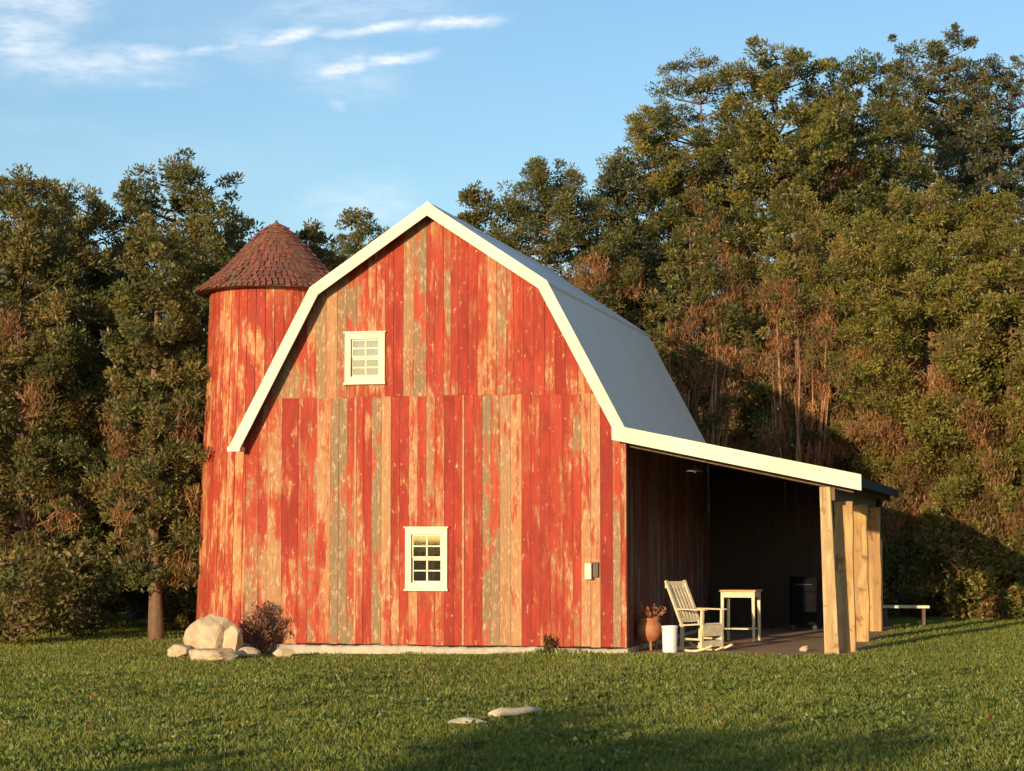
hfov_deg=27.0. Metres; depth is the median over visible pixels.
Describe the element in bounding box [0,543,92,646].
bush
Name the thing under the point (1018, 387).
broadleaf tree
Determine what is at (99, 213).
pine tree
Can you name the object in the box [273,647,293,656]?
rock
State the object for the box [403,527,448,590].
window
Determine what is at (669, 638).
pail
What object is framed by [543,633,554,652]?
weed
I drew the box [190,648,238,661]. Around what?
rock
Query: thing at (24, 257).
pine tree
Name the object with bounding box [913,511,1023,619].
bush
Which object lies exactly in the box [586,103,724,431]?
tall tree
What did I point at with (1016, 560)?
bush
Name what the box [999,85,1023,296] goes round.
tall tree
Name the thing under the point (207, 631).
boulder
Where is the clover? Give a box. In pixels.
[0,663,1023,770]
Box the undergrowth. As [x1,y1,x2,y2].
[0,439,1023,623]
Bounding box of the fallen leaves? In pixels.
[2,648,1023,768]
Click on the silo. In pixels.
(257, 286)
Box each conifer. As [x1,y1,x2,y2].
[609,247,687,385]
[641,208,757,611]
[739,180,859,565]
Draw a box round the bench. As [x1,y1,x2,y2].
[883,605,929,626]
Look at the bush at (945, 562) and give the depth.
41.67 m
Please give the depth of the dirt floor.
33.33 m
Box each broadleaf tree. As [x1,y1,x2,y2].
[805,293,918,587]
[819,176,1023,617]
[906,230,1023,618]
[989,303,1023,463]
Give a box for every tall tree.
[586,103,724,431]
[630,46,788,604]
[674,34,889,558]
[767,47,942,509]
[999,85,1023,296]
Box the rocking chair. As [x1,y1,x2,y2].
[664,580,732,651]
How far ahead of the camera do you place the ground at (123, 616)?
21.59 m
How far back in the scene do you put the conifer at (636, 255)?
48.89 m
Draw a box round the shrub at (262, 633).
[235,600,288,654]
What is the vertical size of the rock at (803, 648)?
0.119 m
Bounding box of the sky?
[0,0,1023,445]
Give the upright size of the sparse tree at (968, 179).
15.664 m
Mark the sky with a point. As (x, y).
(389, 108)
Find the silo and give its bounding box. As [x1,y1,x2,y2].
[195,220,330,631]
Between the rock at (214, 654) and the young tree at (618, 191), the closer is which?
the rock at (214, 654)
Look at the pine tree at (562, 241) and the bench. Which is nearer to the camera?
the bench
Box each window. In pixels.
[343,331,386,384]
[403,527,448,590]
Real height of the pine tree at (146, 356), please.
7.592 m
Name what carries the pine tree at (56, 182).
on the ground at (123, 616)
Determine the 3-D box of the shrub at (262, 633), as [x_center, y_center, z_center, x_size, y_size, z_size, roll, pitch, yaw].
[-3.751,3.624,31.851,0.845,0.885,0.500,0,-4,0]
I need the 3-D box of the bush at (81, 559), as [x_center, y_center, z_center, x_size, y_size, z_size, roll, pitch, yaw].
[-7.962,3.723,38.384,2.093,2.257,2.729,0,-4,0]
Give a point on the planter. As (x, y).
(648, 629)
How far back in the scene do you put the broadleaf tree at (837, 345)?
45.27 m
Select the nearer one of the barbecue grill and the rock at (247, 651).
the rock at (247, 651)
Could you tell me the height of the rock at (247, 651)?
0.197 m
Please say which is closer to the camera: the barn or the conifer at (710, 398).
the barn
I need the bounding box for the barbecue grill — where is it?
[789,577,816,629]
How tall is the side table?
0.811 m
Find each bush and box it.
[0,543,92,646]
[17,530,128,636]
[160,536,198,631]
[882,528,929,618]
[899,530,988,618]
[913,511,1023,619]
[970,530,1023,619]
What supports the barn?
on the ground at (123, 616)
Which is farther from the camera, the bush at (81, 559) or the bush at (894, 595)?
the bush at (894, 595)
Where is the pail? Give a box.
[661,625,677,652]
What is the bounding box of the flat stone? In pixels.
[447,717,489,724]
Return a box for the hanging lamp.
[686,461,702,472]
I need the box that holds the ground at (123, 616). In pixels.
[0,601,1023,770]
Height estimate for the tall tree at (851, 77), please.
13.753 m
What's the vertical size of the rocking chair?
1.029 m
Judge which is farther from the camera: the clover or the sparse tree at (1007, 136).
the sparse tree at (1007, 136)
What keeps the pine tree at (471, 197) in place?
on the ground at (123, 616)
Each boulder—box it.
[183,614,233,648]
[223,624,242,651]
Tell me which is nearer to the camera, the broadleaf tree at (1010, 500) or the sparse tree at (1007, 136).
the broadleaf tree at (1010, 500)
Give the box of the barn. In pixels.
[227,201,898,654]
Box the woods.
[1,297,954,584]
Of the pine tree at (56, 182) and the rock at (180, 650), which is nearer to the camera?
the rock at (180, 650)
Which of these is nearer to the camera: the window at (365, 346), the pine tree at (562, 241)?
the window at (365, 346)
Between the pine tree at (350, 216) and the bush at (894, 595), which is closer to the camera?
the bush at (894, 595)
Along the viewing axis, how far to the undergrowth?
47.51 m
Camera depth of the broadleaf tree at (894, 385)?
42.68 m
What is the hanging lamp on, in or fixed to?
hanging from the barn
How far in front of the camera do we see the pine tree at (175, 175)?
42.15 m
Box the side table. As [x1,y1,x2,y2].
[719,589,761,641]
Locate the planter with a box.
[636,602,666,650]
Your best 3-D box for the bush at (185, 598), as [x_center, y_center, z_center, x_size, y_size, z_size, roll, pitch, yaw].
[-6.085,3.872,40.288,1.895,2.211,1.833,0,-4,0]
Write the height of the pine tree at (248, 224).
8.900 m
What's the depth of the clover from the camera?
19.58 m
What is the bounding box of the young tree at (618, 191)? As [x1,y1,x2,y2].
[560,155,672,347]
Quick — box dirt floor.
[619,626,899,654]
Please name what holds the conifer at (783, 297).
on the ground at (123, 616)
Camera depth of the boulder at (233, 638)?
31.13 m
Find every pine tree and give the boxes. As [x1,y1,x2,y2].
[0,162,131,634]
[0,178,108,625]
[15,184,172,630]
[51,147,244,624]
[83,211,211,639]
[177,213,264,485]
[296,217,341,270]
[325,207,389,263]
[456,180,510,244]
[481,155,655,345]
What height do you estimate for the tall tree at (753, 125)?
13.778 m
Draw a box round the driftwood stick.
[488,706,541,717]
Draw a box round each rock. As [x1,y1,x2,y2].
[167,644,190,657]
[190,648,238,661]
[236,647,260,657]
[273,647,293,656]
[799,645,807,650]
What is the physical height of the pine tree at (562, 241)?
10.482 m
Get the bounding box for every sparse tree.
[849,22,1023,467]
[936,53,1023,462]
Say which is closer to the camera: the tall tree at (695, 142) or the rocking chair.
the rocking chair

